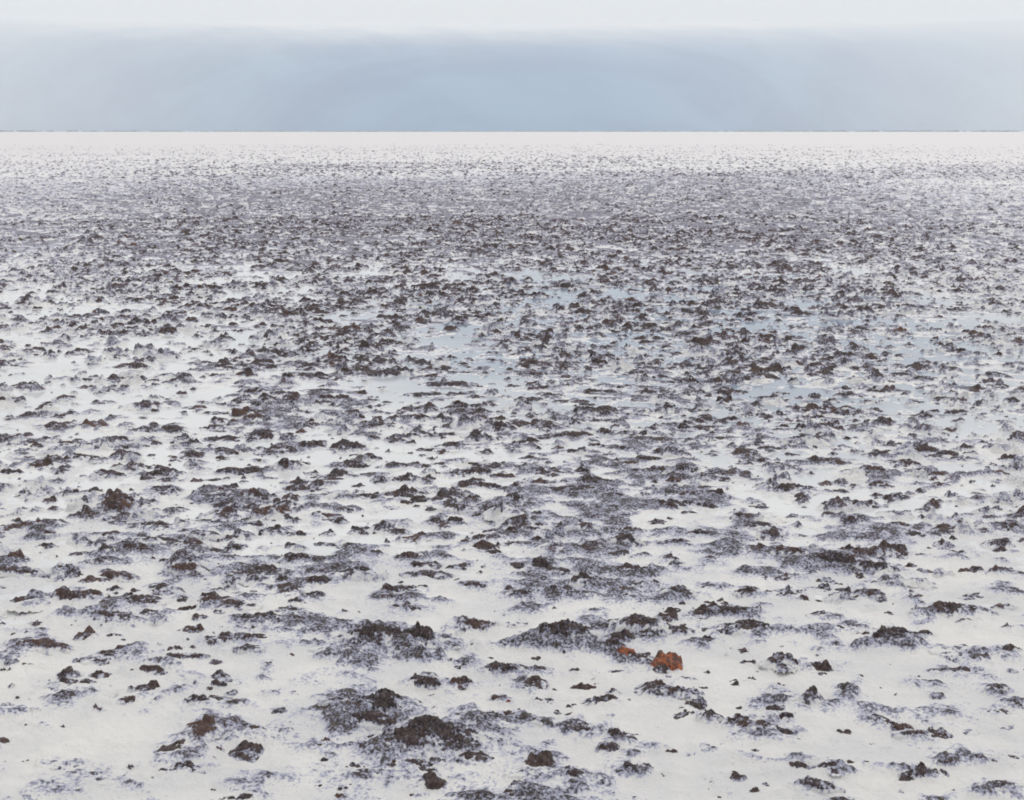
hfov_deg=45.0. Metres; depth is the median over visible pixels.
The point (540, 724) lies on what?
salt mound
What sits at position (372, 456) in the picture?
mud clod
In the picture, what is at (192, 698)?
mud clod
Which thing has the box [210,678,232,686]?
mud clod
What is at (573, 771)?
mud clod
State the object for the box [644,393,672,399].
mud clod
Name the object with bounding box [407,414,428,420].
mud clod
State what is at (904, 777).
mud clod
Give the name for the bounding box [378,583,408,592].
mud clod
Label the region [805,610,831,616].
mud clod
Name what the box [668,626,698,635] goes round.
mud clod
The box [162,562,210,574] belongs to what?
mud clod
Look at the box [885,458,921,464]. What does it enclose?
mud clod
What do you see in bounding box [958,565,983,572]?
mud clod
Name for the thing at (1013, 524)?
mud clod
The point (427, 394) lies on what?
mud clod
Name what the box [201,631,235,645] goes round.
mud clod
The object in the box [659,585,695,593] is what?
mud clod
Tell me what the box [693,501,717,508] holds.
mud clod
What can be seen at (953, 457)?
mud clod
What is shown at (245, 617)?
mud clod
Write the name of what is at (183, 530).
mud clod
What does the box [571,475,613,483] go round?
mud clod
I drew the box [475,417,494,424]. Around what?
mud clod
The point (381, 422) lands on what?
mud clod
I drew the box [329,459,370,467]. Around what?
mud clod
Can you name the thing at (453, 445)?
mud clod
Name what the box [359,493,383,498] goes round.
mud clod
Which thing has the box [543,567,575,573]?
mud clod
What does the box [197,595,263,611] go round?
mud clod
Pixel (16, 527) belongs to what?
mud clod
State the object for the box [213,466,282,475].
mud clod
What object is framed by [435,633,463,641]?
salt mound
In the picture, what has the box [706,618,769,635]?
mud clod
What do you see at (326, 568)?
mud clod
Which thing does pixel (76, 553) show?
mud clod
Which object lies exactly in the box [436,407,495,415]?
mud clod
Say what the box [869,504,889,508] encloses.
mud clod
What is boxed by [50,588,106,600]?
mud clod
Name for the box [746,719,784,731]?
mud clod
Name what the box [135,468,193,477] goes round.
mud clod
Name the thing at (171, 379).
mud clod
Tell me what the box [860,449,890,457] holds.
mud clod
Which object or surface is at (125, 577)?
mud clod
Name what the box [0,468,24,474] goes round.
mud clod
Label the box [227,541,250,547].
mud clod
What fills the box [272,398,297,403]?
mud clod
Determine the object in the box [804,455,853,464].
mud clod
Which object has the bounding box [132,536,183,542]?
mud clod
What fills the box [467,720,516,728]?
salt mound
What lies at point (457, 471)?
mud clod
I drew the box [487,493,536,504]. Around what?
mud clod
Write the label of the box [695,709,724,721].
mud clod
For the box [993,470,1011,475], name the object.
mud clod
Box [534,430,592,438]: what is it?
mud clod
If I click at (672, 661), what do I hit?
orange lump
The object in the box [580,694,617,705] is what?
mud clod
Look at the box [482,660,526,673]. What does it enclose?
mud clod
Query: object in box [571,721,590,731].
mud clod
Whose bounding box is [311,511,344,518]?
mud clod
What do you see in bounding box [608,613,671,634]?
mud clod
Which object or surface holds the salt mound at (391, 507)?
on the ground
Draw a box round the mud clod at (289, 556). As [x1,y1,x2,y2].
[276,552,308,563]
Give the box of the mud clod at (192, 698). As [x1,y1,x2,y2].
[183,694,210,702]
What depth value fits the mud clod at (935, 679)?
3.63 m
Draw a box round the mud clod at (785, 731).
[777,727,805,738]
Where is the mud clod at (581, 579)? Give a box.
[569,571,596,587]
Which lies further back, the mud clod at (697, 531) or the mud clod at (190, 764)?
the mud clod at (697, 531)
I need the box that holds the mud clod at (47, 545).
[35,542,58,548]
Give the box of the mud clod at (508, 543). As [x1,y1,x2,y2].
[502,541,521,546]
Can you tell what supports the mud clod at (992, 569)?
on the ground
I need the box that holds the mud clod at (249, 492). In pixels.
[240,487,262,496]
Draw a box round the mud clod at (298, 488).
[279,484,327,492]
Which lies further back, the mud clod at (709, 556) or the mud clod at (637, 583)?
the mud clod at (709, 556)
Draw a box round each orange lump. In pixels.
[616,646,635,655]
[650,650,682,670]
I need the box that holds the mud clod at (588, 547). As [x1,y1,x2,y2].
[577,544,606,551]
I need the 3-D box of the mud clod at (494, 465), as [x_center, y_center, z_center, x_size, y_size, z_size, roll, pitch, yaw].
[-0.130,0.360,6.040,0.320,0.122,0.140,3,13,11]
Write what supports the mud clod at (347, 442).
on the ground
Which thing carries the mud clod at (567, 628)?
on the ground
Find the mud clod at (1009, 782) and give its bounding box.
[981,780,1023,786]
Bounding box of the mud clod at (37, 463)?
[25,458,55,467]
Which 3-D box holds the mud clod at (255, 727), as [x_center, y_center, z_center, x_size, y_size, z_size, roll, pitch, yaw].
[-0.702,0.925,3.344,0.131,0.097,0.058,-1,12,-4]
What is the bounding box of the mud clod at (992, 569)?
[980,564,1019,574]
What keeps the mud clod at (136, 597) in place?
on the ground
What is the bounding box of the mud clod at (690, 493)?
[673,490,707,495]
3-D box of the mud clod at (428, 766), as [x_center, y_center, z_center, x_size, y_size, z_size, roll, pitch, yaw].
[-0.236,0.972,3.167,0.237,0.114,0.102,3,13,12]
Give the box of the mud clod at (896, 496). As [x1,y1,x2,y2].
[877,493,913,499]
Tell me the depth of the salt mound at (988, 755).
3.19 m
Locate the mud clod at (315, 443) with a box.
[296,440,327,447]
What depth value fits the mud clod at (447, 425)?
6.82 m
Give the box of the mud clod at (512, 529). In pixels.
[504,526,524,532]
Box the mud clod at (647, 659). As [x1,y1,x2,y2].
[628,652,653,664]
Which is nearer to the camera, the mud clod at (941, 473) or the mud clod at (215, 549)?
the mud clod at (215, 549)
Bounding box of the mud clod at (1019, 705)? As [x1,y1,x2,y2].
[1003,699,1023,708]
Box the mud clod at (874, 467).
[843,465,888,472]
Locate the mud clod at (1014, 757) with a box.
[1008,755,1023,758]
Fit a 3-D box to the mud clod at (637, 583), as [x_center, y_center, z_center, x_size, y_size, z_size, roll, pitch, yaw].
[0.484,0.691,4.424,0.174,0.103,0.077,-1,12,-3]
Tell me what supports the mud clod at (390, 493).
on the ground
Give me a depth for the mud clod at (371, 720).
3.36 m
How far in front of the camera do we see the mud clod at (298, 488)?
5.62 m
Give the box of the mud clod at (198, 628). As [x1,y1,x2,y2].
[180,623,204,632]
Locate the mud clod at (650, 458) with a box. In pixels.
[635,455,663,460]
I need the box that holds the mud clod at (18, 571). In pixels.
[0,565,43,577]
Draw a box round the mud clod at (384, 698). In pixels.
[346,688,404,712]
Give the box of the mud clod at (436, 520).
[428,517,445,524]
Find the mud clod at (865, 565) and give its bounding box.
[854,560,901,571]
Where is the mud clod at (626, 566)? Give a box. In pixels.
[604,562,641,572]
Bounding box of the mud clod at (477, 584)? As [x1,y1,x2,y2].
[464,581,490,587]
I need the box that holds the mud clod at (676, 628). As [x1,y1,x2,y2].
[668,625,688,636]
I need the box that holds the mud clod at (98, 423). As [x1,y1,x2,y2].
[82,418,109,426]
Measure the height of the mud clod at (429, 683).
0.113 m
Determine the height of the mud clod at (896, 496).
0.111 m
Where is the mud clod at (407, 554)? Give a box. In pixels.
[392,551,423,560]
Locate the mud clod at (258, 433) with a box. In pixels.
[238,429,285,436]
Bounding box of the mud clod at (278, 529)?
[259,524,289,534]
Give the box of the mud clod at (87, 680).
[79,678,96,683]
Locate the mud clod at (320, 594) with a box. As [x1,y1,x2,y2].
[296,590,325,597]
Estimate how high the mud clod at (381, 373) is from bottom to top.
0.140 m
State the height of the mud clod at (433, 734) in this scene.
0.137 m
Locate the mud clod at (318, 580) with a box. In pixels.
[295,575,330,584]
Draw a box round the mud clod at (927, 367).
[903,364,936,370]
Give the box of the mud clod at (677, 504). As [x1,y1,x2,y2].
[657,498,693,509]
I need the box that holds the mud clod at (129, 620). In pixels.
[81,609,147,627]
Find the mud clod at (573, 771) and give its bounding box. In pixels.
[554,765,596,780]
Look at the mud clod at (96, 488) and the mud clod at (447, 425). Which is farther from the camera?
the mud clod at (447, 425)
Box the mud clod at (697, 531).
[684,528,709,533]
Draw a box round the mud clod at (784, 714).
[769,712,793,719]
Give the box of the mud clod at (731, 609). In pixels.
[718,605,748,613]
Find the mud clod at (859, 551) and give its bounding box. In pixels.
[852,547,879,556]
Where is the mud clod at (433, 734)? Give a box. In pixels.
[355,714,506,754]
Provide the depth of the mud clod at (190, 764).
3.13 m
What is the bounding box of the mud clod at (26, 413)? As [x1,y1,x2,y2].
[16,411,47,416]
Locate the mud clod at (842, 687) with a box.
[838,684,847,691]
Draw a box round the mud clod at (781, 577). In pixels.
[772,572,798,580]
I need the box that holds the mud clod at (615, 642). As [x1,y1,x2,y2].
[605,638,629,647]
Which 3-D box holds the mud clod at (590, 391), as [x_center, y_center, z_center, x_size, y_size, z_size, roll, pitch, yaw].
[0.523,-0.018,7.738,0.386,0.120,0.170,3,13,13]
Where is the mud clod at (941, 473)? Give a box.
[928,471,948,475]
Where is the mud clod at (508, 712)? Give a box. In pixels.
[503,710,536,715]
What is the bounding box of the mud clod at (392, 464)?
[374,461,414,468]
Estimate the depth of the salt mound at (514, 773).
3.10 m
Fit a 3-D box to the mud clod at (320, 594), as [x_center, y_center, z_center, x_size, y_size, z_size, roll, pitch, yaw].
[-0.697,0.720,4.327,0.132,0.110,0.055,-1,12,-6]
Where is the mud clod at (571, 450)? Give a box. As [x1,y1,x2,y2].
[566,449,576,452]
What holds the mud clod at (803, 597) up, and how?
on the ground
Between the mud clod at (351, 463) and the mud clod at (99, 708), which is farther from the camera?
the mud clod at (351, 463)
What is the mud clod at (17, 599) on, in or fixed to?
on the ground
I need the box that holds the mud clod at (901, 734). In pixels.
[890,729,933,739]
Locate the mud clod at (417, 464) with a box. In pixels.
[409,461,431,467]
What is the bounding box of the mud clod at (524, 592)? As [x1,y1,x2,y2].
[505,589,528,595]
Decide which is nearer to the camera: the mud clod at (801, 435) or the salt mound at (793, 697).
the salt mound at (793, 697)
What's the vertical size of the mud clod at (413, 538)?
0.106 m
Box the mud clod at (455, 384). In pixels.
[417,380,469,387]
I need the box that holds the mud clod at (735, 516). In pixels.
[729,511,756,520]
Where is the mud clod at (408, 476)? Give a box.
[392,472,419,481]
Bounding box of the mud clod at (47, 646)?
[0,637,74,655]
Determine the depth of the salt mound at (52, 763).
3.14 m
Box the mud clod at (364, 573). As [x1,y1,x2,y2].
[327,566,387,581]
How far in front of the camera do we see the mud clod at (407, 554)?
4.70 m
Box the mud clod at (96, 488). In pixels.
[80,486,103,491]
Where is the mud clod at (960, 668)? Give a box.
[923,666,970,671]
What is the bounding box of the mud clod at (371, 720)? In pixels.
[352,710,409,731]
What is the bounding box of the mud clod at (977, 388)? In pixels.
[968,384,997,392]
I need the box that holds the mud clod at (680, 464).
[675,463,702,468]
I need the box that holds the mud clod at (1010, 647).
[997,643,1022,651]
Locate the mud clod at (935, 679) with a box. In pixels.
[922,679,946,683]
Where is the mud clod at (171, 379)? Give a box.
[161,377,193,382]
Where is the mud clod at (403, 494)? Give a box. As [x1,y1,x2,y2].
[393,491,429,497]
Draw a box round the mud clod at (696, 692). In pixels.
[682,688,704,696]
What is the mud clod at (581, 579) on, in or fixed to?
on the ground
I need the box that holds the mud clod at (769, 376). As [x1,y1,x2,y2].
[743,372,780,379]
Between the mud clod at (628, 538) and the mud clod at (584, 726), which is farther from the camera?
the mud clod at (628, 538)
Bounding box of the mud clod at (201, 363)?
[194,361,209,364]
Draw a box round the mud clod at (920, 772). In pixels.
[896,761,949,777]
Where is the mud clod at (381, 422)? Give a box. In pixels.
[347,420,395,427]
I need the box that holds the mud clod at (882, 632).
[869,625,902,644]
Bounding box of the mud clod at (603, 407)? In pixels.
[585,405,629,412]
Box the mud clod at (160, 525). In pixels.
[126,520,180,530]
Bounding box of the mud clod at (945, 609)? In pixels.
[932,600,998,617]
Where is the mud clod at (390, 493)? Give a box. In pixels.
[382,489,400,495]
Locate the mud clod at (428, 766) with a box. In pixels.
[401,756,445,771]
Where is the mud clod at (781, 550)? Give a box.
[770,544,808,556]
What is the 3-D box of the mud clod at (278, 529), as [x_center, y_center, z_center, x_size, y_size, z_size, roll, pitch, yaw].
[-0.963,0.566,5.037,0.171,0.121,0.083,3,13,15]
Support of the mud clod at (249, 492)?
on the ground
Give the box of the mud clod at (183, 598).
[177,595,187,601]
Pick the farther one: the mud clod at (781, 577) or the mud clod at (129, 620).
the mud clod at (781, 577)
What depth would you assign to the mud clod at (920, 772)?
3.11 m
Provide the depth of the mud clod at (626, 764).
3.13 m
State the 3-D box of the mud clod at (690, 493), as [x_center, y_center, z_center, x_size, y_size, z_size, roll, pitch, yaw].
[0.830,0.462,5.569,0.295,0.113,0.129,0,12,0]
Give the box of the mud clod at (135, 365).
[112,362,153,368]
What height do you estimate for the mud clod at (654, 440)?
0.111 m
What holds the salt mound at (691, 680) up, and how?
on the ground
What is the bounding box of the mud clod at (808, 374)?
[777,373,819,376]
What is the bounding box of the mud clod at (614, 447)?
[595,445,629,450]
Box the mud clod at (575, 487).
[547,484,595,491]
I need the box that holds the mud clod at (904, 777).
[897,774,914,780]
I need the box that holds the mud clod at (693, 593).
[668,588,697,596]
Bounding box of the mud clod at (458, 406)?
[443,403,486,408]
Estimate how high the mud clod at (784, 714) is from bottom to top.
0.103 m
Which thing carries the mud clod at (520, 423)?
on the ground
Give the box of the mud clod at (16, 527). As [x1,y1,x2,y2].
[0,520,33,531]
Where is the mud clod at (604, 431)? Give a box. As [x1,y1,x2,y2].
[595,427,620,435]
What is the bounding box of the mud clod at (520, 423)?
[511,420,537,426]
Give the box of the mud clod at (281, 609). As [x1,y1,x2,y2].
[273,605,304,612]
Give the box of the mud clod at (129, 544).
[107,539,146,548]
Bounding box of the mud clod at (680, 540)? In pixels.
[664,538,692,542]
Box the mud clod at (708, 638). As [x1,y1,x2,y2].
[701,635,715,640]
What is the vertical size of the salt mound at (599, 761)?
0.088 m
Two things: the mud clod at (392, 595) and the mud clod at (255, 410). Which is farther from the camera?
the mud clod at (255, 410)
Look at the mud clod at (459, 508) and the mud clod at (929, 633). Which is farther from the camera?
the mud clod at (459, 508)
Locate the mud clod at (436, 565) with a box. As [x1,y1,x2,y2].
[410,561,444,569]
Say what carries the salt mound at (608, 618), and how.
on the ground
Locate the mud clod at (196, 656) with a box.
[166,652,209,660]
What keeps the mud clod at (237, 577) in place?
on the ground
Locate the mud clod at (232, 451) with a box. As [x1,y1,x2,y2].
[215,448,254,455]
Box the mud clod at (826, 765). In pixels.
[810,761,836,768]
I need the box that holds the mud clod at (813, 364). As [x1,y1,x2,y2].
[806,362,832,367]
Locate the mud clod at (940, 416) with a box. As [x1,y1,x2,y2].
[903,413,951,418]
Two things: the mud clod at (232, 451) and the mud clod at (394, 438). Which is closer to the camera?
the mud clod at (232, 451)
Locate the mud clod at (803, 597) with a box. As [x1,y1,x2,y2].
[796,594,809,600]
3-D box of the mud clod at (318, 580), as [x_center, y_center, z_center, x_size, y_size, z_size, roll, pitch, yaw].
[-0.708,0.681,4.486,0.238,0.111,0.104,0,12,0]
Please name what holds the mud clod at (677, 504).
on the ground
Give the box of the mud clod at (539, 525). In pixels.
[516,522,550,529]
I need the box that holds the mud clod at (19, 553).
[7,548,28,557]
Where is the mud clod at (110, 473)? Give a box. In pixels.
[90,469,131,477]
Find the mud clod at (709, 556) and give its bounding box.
[693,555,718,560]
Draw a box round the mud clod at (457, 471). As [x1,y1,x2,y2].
[441,468,468,474]
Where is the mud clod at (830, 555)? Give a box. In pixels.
[812,549,856,564]
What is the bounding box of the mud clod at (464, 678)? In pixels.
[456,675,472,682]
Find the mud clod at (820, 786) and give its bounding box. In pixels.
[788,775,845,794]
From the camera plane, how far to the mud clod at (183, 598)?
4.26 m
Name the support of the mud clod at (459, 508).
on the ground
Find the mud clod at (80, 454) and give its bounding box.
[71,453,99,458]
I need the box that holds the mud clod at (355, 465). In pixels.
[323,460,370,467]
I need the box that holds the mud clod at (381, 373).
[353,369,401,377]
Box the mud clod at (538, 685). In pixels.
[513,682,546,690]
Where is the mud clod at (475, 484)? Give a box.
[451,480,501,488]
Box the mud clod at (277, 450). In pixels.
[254,445,307,455]
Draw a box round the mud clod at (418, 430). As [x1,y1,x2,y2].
[410,428,432,434]
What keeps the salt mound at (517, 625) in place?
on the ground
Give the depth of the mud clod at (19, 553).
4.66 m
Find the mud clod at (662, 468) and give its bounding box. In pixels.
[650,465,665,471]
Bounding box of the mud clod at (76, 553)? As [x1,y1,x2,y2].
[68,551,86,555]
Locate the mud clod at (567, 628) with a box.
[532,618,603,638]
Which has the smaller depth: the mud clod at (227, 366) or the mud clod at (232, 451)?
the mud clod at (232, 451)
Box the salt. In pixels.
[0,132,1023,148]
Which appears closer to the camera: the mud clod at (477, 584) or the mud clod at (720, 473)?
the mud clod at (477, 584)
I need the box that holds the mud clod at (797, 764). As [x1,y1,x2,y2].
[788,761,810,769]
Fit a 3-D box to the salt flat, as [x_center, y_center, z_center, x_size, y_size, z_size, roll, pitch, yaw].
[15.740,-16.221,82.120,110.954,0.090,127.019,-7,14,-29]
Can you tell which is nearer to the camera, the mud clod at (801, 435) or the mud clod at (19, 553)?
the mud clod at (19, 553)
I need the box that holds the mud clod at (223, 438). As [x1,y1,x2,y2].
[197,435,245,442]
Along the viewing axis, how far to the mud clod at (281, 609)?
4.18 m
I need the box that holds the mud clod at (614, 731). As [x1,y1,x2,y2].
[606,728,637,740]
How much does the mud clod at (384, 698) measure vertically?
0.130 m
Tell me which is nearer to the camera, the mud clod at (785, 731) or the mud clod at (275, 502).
the mud clod at (785, 731)
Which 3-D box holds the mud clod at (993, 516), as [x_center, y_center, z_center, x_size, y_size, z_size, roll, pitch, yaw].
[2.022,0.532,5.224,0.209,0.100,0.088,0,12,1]
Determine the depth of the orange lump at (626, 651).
3.80 m
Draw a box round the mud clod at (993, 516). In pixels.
[977,514,999,518]
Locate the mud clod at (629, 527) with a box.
[615,526,644,531]
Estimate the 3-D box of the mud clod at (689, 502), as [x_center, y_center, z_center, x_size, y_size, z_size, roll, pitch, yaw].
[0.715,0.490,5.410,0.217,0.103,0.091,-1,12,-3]
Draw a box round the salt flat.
[0,147,1023,799]
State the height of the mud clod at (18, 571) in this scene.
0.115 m
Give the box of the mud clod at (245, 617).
[239,610,281,623]
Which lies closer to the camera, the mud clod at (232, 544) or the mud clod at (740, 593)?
the mud clod at (740, 593)
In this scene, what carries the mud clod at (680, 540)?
on the ground
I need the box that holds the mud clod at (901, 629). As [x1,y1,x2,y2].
[876,626,908,632]
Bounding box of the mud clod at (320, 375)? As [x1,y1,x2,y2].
[292,371,334,379]
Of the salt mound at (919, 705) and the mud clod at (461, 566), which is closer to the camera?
the salt mound at (919, 705)
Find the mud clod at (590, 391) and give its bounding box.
[568,388,619,394]
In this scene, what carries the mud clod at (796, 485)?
on the ground
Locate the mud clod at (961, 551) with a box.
[949,550,965,553]
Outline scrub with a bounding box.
[0,130,1018,131]
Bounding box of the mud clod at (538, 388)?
[520,385,548,390]
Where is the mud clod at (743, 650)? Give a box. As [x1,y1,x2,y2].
[738,647,747,653]
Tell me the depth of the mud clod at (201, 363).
8.67 m
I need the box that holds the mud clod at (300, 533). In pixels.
[282,530,308,536]
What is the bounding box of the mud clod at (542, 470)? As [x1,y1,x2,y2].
[518,466,567,475]
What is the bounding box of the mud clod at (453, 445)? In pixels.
[431,441,479,449]
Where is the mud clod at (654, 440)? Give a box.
[617,436,673,443]
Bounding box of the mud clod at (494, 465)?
[467,461,503,468]
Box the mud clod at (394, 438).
[382,433,408,442]
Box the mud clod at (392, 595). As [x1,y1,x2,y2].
[380,593,417,601]
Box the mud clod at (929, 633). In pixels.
[913,630,936,637]
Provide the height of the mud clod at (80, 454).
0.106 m
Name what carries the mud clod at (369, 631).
on the ground
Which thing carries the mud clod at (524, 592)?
on the ground
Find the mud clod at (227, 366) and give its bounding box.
[213,362,246,370]
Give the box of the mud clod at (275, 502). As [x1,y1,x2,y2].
[259,497,303,508]
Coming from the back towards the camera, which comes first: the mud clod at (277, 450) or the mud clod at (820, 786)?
the mud clod at (277, 450)
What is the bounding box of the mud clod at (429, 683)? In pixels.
[399,673,442,689]
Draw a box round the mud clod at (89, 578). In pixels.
[75,575,112,582]
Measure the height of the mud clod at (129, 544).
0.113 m
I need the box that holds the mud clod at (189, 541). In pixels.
[168,538,213,547]
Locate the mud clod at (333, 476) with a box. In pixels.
[309,472,350,479]
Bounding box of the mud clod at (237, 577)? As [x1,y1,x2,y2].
[218,564,294,583]
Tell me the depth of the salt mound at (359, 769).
3.11 m
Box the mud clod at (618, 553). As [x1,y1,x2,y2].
[602,549,631,556]
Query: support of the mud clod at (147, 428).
on the ground
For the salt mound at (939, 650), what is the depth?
3.86 m
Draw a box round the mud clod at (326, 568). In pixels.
[316,563,340,570]
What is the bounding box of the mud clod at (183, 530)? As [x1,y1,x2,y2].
[176,529,200,531]
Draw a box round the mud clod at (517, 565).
[510,562,525,569]
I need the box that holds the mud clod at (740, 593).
[732,586,756,598]
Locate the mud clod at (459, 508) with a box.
[435,503,480,513]
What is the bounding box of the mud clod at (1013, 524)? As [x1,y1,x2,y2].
[998,522,1020,527]
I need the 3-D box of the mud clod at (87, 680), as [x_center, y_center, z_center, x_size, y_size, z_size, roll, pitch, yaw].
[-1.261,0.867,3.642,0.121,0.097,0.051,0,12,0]
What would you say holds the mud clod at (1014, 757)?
on the ground
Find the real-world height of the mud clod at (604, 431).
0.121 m
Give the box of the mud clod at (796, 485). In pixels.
[786,483,802,487]
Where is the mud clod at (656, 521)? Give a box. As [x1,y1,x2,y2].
[647,518,668,523]
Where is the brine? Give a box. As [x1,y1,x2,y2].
[0,200,1023,625]
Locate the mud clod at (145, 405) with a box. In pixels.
[118,399,170,410]
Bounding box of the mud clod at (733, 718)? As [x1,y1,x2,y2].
[719,713,757,723]
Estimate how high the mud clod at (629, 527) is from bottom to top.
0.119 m
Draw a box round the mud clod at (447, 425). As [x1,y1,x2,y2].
[438,422,452,427]
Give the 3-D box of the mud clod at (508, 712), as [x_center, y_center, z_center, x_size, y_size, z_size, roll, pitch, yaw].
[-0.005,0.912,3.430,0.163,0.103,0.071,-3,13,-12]
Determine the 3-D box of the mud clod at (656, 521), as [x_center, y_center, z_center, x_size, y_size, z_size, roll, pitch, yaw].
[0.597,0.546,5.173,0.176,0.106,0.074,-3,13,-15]
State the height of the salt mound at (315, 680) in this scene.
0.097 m
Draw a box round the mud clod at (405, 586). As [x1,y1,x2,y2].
[376,584,417,590]
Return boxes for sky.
[0,0,1023,24]
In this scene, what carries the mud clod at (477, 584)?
on the ground
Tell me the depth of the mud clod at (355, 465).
6.02 m
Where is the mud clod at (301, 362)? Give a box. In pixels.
[297,361,324,366]
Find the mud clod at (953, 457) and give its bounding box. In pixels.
[949,456,987,460]
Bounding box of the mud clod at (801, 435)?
[789,433,814,438]
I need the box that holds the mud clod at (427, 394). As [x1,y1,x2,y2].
[400,391,445,396]
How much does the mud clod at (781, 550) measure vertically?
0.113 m
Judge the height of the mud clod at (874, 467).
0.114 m
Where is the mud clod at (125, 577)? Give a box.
[100,570,142,582]
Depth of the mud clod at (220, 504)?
5.37 m
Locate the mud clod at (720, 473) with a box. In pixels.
[702,470,732,477]
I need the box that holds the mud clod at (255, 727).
[248,725,266,729]
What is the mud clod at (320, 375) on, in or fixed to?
on the ground
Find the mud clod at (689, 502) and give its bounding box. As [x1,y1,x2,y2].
[682,500,694,504]
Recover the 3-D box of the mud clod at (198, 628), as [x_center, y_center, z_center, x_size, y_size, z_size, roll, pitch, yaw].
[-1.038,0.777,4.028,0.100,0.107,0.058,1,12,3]
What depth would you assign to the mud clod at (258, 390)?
7.74 m
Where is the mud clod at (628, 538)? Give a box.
[606,532,645,546]
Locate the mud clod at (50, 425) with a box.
[33,421,83,430]
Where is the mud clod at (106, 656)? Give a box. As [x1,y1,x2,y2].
[72,647,164,665]
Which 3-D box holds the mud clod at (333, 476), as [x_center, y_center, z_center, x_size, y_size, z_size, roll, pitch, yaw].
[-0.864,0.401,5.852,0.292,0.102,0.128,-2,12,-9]
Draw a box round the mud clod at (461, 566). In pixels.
[445,562,473,570]
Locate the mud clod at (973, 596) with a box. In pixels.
[958,592,983,599]
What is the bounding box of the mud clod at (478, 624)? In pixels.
[448,617,506,634]
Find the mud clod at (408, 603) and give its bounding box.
[392,601,421,610]
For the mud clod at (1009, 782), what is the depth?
3.05 m
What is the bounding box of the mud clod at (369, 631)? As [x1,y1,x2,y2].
[326,621,441,650]
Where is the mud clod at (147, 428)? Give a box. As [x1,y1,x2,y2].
[127,421,191,432]
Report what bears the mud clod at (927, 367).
on the ground
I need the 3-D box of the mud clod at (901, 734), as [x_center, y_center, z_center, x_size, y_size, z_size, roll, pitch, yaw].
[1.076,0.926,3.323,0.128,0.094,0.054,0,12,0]
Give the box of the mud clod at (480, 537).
[469,533,505,540]
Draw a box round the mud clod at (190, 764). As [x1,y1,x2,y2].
[170,760,205,773]
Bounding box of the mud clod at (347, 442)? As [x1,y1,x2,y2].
[329,438,370,450]
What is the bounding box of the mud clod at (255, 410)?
[250,409,273,412]
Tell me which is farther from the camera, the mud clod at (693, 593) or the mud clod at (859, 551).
the mud clod at (859, 551)
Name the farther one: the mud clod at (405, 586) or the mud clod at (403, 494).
the mud clod at (403, 494)
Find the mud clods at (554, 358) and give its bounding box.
[0,144,1023,799]
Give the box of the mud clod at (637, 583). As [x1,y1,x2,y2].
[631,579,663,585]
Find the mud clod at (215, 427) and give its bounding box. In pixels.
[199,424,246,431]
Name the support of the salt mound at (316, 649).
on the ground
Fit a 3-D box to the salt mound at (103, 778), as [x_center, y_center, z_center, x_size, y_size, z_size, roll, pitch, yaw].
[-1.052,0.975,3.092,0.267,0.091,0.112,1,12,2]
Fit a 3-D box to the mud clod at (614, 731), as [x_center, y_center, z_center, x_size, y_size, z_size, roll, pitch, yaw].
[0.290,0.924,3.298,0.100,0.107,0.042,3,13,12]
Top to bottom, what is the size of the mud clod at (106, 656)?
0.096 m
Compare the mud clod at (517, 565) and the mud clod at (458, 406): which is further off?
the mud clod at (458, 406)
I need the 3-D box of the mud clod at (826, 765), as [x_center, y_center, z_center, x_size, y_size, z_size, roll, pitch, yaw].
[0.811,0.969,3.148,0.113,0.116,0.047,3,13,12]
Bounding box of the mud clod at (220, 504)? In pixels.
[209,501,231,507]
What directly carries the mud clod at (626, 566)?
on the ground
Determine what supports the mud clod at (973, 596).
on the ground
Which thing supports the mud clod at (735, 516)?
on the ground
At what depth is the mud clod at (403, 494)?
5.52 m
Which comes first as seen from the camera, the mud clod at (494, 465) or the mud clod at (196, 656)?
the mud clod at (196, 656)
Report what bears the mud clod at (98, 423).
on the ground
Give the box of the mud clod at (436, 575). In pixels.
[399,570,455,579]
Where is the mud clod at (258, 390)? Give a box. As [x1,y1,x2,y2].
[234,387,277,394]
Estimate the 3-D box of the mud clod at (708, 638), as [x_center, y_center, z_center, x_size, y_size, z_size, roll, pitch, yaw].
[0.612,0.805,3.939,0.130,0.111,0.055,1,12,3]
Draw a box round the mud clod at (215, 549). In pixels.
[207,548,221,551]
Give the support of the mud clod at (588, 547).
on the ground
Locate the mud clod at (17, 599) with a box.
[10,597,32,602]
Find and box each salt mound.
[29,678,119,697]
[33,758,84,770]
[45,766,139,785]
[266,726,311,740]
[274,609,338,616]
[289,677,327,683]
[307,642,340,652]
[342,647,362,651]
[342,767,385,776]
[382,505,402,509]
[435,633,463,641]
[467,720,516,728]
[501,621,527,627]
[503,767,547,778]
[531,716,564,726]
[595,616,616,619]
[596,758,631,762]
[598,670,625,673]
[649,675,703,684]
[685,742,728,755]
[758,692,801,701]
[763,688,796,691]
[798,587,833,590]
[867,627,879,632]
[908,704,942,708]
[927,644,973,654]
[962,729,980,735]
[975,752,994,758]
[996,725,1014,729]
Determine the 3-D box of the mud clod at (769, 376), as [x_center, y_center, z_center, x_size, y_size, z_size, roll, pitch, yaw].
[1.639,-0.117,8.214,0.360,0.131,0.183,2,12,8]
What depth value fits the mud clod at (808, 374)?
8.28 m
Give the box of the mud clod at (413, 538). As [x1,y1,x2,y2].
[392,534,430,542]
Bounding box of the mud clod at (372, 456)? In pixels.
[349,452,385,459]
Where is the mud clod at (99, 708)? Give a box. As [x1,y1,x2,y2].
[93,703,106,711]
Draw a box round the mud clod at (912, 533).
[905,531,950,537]
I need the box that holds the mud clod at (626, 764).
[622,761,653,767]
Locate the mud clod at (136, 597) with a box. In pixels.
[125,594,166,605]
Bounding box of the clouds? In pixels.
[0,13,1023,131]

